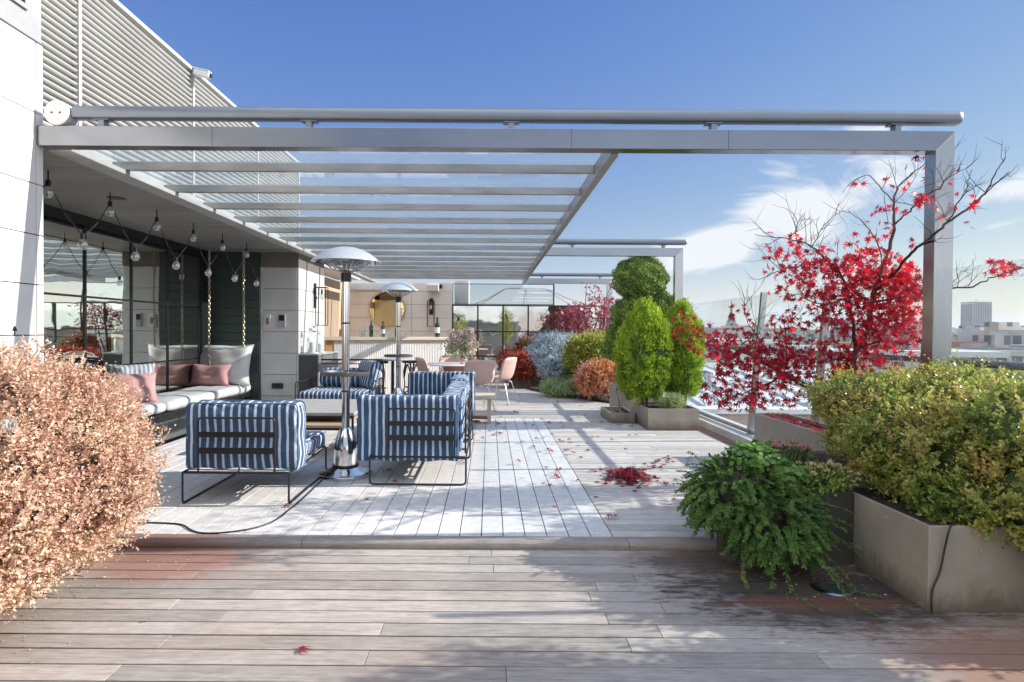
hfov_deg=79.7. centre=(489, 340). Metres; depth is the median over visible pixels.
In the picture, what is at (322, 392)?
lounge chair
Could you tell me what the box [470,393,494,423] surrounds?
side table
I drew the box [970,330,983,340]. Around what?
apartment block
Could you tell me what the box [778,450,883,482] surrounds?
planter
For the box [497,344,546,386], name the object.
nandina
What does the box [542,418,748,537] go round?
wooden deck
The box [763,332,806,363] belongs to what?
apartment block
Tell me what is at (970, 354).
apartment block
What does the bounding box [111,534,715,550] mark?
step
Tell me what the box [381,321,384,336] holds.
bottle
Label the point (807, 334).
apartment block
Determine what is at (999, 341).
apartment block
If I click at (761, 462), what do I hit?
geranium
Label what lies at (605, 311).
purple maple
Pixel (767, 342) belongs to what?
office building
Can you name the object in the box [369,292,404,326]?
round mirror
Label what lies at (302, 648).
maple leaf
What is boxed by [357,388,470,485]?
lounge chair
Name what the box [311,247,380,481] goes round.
patio heater
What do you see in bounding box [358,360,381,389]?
cushion
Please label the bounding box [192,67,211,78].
security camera
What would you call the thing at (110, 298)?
mirror window
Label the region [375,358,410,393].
bar table
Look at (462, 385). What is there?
lounge chair
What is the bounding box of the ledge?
[648,398,753,442]
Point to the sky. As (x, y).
(965, 56)
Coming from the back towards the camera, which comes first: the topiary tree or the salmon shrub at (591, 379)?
the salmon shrub at (591, 379)
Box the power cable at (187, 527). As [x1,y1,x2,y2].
[128,479,322,533]
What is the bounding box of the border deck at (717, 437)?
[696,426,751,450]
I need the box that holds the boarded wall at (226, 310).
[211,252,260,399]
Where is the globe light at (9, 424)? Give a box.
[1,417,13,427]
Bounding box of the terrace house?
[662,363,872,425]
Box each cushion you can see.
[319,367,359,386]
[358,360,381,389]
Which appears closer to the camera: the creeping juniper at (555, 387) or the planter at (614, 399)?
the planter at (614, 399)
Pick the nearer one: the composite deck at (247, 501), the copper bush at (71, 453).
the copper bush at (71, 453)
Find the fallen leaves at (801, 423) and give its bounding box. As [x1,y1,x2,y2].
[764,412,828,432]
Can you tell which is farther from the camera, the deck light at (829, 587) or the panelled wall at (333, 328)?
the panelled wall at (333, 328)
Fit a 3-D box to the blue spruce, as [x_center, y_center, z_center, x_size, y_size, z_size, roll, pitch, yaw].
[1.558,0.358,13.549,1.648,1.544,1.830,0,1,0]
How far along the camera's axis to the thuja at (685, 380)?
8.86 m
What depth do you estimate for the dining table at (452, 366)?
11.13 m
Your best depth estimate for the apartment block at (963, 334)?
126.91 m
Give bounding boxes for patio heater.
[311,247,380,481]
[378,282,417,394]
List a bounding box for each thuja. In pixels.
[612,295,675,406]
[663,296,708,405]
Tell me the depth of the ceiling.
6.45 m
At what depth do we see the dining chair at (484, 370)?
10.32 m
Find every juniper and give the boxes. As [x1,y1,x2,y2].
[538,372,580,398]
[670,440,891,622]
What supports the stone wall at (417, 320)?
on the wooden deck at (532, 404)
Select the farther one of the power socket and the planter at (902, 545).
the power socket
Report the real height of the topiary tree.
2.266 m
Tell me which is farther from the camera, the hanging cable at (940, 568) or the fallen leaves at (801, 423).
the fallen leaves at (801, 423)
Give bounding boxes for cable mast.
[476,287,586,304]
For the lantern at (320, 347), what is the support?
on the cabinet
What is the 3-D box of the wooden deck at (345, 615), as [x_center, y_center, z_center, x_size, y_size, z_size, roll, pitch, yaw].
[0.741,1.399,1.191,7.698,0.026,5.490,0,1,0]
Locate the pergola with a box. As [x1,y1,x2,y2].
[36,100,963,399]
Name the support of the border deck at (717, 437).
on the terrace slab
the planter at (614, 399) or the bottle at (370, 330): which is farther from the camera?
the bottle at (370, 330)
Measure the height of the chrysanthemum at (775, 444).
0.281 m
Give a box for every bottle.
[369,320,372,336]
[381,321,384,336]
[435,317,439,336]
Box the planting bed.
[529,387,608,402]
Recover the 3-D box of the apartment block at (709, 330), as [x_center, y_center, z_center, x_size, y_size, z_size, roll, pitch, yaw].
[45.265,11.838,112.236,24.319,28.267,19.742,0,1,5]
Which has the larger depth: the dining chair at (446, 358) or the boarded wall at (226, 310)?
the dining chair at (446, 358)
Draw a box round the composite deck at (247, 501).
[110,418,611,536]
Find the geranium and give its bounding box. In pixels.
[722,438,809,489]
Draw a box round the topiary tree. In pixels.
[599,256,673,362]
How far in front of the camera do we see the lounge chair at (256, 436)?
4.79 m
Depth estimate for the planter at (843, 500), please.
3.71 m
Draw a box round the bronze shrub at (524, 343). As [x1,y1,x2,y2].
[517,327,542,352]
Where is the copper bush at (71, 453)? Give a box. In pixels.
[0,326,175,623]
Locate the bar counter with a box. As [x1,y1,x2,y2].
[324,337,449,393]
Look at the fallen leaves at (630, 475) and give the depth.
5.62 m
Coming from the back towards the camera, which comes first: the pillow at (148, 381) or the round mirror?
the round mirror
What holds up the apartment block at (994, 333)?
on the ground
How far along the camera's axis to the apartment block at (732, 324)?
133.46 m
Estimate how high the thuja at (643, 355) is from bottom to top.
1.656 m
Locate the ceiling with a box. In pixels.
[41,148,296,252]
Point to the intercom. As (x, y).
(267, 320)
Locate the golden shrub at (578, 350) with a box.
[556,327,610,395]
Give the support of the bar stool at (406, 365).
on the wooden deck at (532, 404)
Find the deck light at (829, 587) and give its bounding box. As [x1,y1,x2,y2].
[810,579,854,595]
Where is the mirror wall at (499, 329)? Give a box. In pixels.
[452,304,604,382]
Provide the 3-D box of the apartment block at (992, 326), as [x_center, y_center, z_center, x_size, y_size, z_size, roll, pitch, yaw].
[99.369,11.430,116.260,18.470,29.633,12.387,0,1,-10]
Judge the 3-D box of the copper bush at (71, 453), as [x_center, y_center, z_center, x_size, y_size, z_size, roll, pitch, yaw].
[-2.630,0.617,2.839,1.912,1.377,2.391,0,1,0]
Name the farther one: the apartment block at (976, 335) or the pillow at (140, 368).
the apartment block at (976, 335)
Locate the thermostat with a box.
[278,314,285,326]
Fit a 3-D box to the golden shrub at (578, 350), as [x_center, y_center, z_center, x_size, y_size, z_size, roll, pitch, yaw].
[2.115,0.405,12.613,1.616,1.485,1.245,0,1,0]
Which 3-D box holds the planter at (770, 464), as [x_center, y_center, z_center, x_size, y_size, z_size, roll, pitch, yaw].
[1.956,1.096,4.381,0.485,0.398,0.670,0,1,0]
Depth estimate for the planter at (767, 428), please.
6.12 m
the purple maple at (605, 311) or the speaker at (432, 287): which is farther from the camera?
the speaker at (432, 287)
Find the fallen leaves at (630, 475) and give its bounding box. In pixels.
[593,456,671,490]
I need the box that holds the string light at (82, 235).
[43,170,257,281]
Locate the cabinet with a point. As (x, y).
(310, 365)
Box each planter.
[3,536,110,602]
[509,378,540,388]
[600,406,634,422]
[609,382,644,411]
[633,401,698,429]
[714,457,821,482]
[716,483,852,564]
[754,413,833,449]
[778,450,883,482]
[844,483,1023,611]
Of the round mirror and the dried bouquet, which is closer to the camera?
the dried bouquet
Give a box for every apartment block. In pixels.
[704,323,739,327]
[704,328,832,347]
[715,326,764,338]
[745,326,784,344]
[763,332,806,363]
[788,330,818,340]
[801,320,912,349]
[803,331,876,344]
[806,324,1010,379]
[877,321,987,347]
[951,335,1023,381]
[952,328,956,336]
[956,330,1023,350]
[957,325,1023,340]
[960,331,1023,347]
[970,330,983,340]
[984,322,1022,343]
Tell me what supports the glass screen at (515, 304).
on the mirror wall at (499, 329)
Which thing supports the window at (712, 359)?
in the office building
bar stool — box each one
[379,361,388,393]
[402,360,416,394]
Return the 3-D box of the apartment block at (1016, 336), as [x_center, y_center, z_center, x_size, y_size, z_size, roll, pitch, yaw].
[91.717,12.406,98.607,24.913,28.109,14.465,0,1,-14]
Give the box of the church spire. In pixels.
[727,300,735,322]
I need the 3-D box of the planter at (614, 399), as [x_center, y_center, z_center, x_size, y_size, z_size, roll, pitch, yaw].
[2.309,0.966,10.290,0.470,0.488,0.650,0,1,0]
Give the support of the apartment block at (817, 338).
on the ground
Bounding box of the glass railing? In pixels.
[690,283,1023,434]
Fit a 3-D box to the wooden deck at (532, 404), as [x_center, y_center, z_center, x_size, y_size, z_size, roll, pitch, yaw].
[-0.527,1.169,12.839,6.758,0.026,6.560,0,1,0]
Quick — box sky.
[118,0,1023,331]
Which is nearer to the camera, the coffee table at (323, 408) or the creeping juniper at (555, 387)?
the coffee table at (323, 408)
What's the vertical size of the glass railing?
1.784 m
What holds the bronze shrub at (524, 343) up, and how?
on the planting bed
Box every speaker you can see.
[106,196,125,199]
[427,284,441,291]
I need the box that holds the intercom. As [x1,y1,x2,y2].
[264,314,270,337]
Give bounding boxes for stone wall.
[0,0,43,367]
[341,282,452,353]
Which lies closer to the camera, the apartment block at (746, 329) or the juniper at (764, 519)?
the juniper at (764, 519)
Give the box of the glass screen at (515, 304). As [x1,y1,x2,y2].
[453,283,554,304]
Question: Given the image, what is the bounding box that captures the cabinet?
[299,351,338,392]
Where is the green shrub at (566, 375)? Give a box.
[553,358,612,395]
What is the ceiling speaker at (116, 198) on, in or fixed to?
attached to the ceiling
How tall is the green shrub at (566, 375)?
1.335 m
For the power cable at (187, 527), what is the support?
on the composite deck at (247, 501)
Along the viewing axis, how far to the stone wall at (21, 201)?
4.05 m
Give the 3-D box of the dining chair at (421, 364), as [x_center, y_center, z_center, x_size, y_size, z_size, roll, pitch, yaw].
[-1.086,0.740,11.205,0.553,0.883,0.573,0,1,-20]
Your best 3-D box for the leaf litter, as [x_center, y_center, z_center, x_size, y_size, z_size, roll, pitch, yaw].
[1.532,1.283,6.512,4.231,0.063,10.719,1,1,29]
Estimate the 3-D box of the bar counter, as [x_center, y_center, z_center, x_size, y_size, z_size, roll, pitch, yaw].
[-2.210,0.525,12.881,2.750,1.202,0.670,0,1,-31]
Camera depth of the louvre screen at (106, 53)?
6.26 m
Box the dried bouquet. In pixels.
[441,327,481,360]
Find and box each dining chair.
[415,357,428,370]
[439,354,466,371]
[464,359,494,410]
[484,357,519,405]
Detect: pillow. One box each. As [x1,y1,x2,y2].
[104,363,154,382]
[107,372,158,402]
[190,364,231,386]
[199,344,253,385]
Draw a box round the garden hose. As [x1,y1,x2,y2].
[616,386,620,411]
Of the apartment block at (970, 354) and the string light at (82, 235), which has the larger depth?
the apartment block at (970, 354)
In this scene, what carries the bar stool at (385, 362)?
on the wooden deck at (532, 404)
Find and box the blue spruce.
[522,322,581,381]
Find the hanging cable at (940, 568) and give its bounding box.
[930,521,953,612]
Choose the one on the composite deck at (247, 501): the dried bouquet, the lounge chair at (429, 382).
the lounge chair at (429, 382)
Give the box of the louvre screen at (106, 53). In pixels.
[39,0,359,279]
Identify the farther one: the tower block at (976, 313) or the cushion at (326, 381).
the tower block at (976, 313)
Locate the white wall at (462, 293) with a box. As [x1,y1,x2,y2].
[455,280,469,303]
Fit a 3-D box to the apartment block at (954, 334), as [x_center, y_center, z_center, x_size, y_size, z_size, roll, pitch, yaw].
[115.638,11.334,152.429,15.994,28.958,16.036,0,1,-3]
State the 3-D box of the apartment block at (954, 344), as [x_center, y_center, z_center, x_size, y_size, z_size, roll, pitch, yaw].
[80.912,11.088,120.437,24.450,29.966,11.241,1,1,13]
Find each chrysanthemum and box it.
[755,439,819,469]
[796,459,860,501]
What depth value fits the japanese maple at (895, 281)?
5.01 m
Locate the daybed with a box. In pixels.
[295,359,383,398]
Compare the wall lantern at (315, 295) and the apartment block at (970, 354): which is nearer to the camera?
the wall lantern at (315, 295)
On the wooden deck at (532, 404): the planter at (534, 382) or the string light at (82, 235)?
the planter at (534, 382)
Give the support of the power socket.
attached to the stone pillar
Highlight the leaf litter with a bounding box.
[1,550,886,663]
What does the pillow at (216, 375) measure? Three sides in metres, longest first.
0.644 x 0.348 x 0.194 m
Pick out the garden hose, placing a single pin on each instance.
(619, 410)
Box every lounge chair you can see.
[181,399,326,503]
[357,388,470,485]
[407,371,475,438]
[446,380,473,456]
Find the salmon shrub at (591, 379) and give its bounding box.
[570,355,619,399]
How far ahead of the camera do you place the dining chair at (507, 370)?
11.30 m
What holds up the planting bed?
on the wooden deck at (532, 404)
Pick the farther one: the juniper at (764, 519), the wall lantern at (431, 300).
the wall lantern at (431, 300)
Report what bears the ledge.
on the terrace slab
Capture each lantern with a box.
[306,324,318,353]
[314,283,327,325]
[315,329,324,352]
[427,298,434,326]
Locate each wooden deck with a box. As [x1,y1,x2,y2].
[0,547,1023,681]
[406,383,608,419]
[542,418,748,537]
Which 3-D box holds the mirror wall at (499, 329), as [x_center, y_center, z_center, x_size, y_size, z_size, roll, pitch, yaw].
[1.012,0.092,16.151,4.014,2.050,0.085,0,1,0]
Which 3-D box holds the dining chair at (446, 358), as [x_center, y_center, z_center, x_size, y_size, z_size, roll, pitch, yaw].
[-0.753,0.726,12.284,0.573,0.883,0.553,0,1,4]
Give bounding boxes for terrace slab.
[141,420,544,681]
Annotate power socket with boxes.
[272,383,282,388]
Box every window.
[39,204,210,393]
[709,349,725,360]
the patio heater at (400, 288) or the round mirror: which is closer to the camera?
the patio heater at (400, 288)
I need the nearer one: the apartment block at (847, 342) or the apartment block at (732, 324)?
the apartment block at (847, 342)
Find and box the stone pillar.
[261,253,323,401]
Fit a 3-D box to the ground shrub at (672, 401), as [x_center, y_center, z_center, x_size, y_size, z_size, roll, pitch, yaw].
[2.574,0.876,8.621,0.498,0.348,0.424,0,1,0]
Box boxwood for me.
[791,346,1023,554]
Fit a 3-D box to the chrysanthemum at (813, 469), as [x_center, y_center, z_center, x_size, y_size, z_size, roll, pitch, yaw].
[2.050,0.859,3.793,0.388,0.264,0.322,0,1,0]
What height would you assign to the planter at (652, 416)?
0.298 m
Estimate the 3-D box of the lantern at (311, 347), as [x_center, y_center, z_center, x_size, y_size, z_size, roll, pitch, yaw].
[-2.930,-0.029,10.131,0.211,0.485,0.211,0,1,0]
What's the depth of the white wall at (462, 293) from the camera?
16.88 m
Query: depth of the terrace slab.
7.25 m
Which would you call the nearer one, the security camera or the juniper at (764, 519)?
the juniper at (764, 519)
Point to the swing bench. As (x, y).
(169, 409)
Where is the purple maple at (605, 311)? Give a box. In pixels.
[554,275,614,333]
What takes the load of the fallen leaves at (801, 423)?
in the planter at (767, 428)
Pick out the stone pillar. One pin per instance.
(288, 280)
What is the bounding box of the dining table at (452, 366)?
[427,362,465,371]
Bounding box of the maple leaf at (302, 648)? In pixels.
[294,645,312,653]
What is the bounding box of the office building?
[702,338,783,362]
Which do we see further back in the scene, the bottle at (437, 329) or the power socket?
the bottle at (437, 329)
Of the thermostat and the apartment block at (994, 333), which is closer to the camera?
the thermostat
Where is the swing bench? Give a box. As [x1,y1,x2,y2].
[124,248,252,446]
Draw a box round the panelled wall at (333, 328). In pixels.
[323,277,341,336]
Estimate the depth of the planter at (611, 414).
9.09 m
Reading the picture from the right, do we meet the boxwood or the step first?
the boxwood
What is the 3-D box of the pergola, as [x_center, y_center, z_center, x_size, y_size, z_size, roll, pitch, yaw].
[0.076,-0.252,10.094,6.344,2.905,11.820,0,1,0]
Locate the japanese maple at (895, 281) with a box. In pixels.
[669,137,1023,413]
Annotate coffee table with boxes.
[295,399,357,446]
[306,414,357,443]
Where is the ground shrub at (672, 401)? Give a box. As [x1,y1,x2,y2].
[656,391,691,408]
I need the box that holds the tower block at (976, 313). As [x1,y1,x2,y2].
[960,302,991,325]
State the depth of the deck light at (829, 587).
3.36 m
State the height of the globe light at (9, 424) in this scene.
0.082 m
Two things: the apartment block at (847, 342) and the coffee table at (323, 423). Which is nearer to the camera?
the coffee table at (323, 423)
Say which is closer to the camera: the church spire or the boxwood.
the boxwood
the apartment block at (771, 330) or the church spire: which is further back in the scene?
the church spire

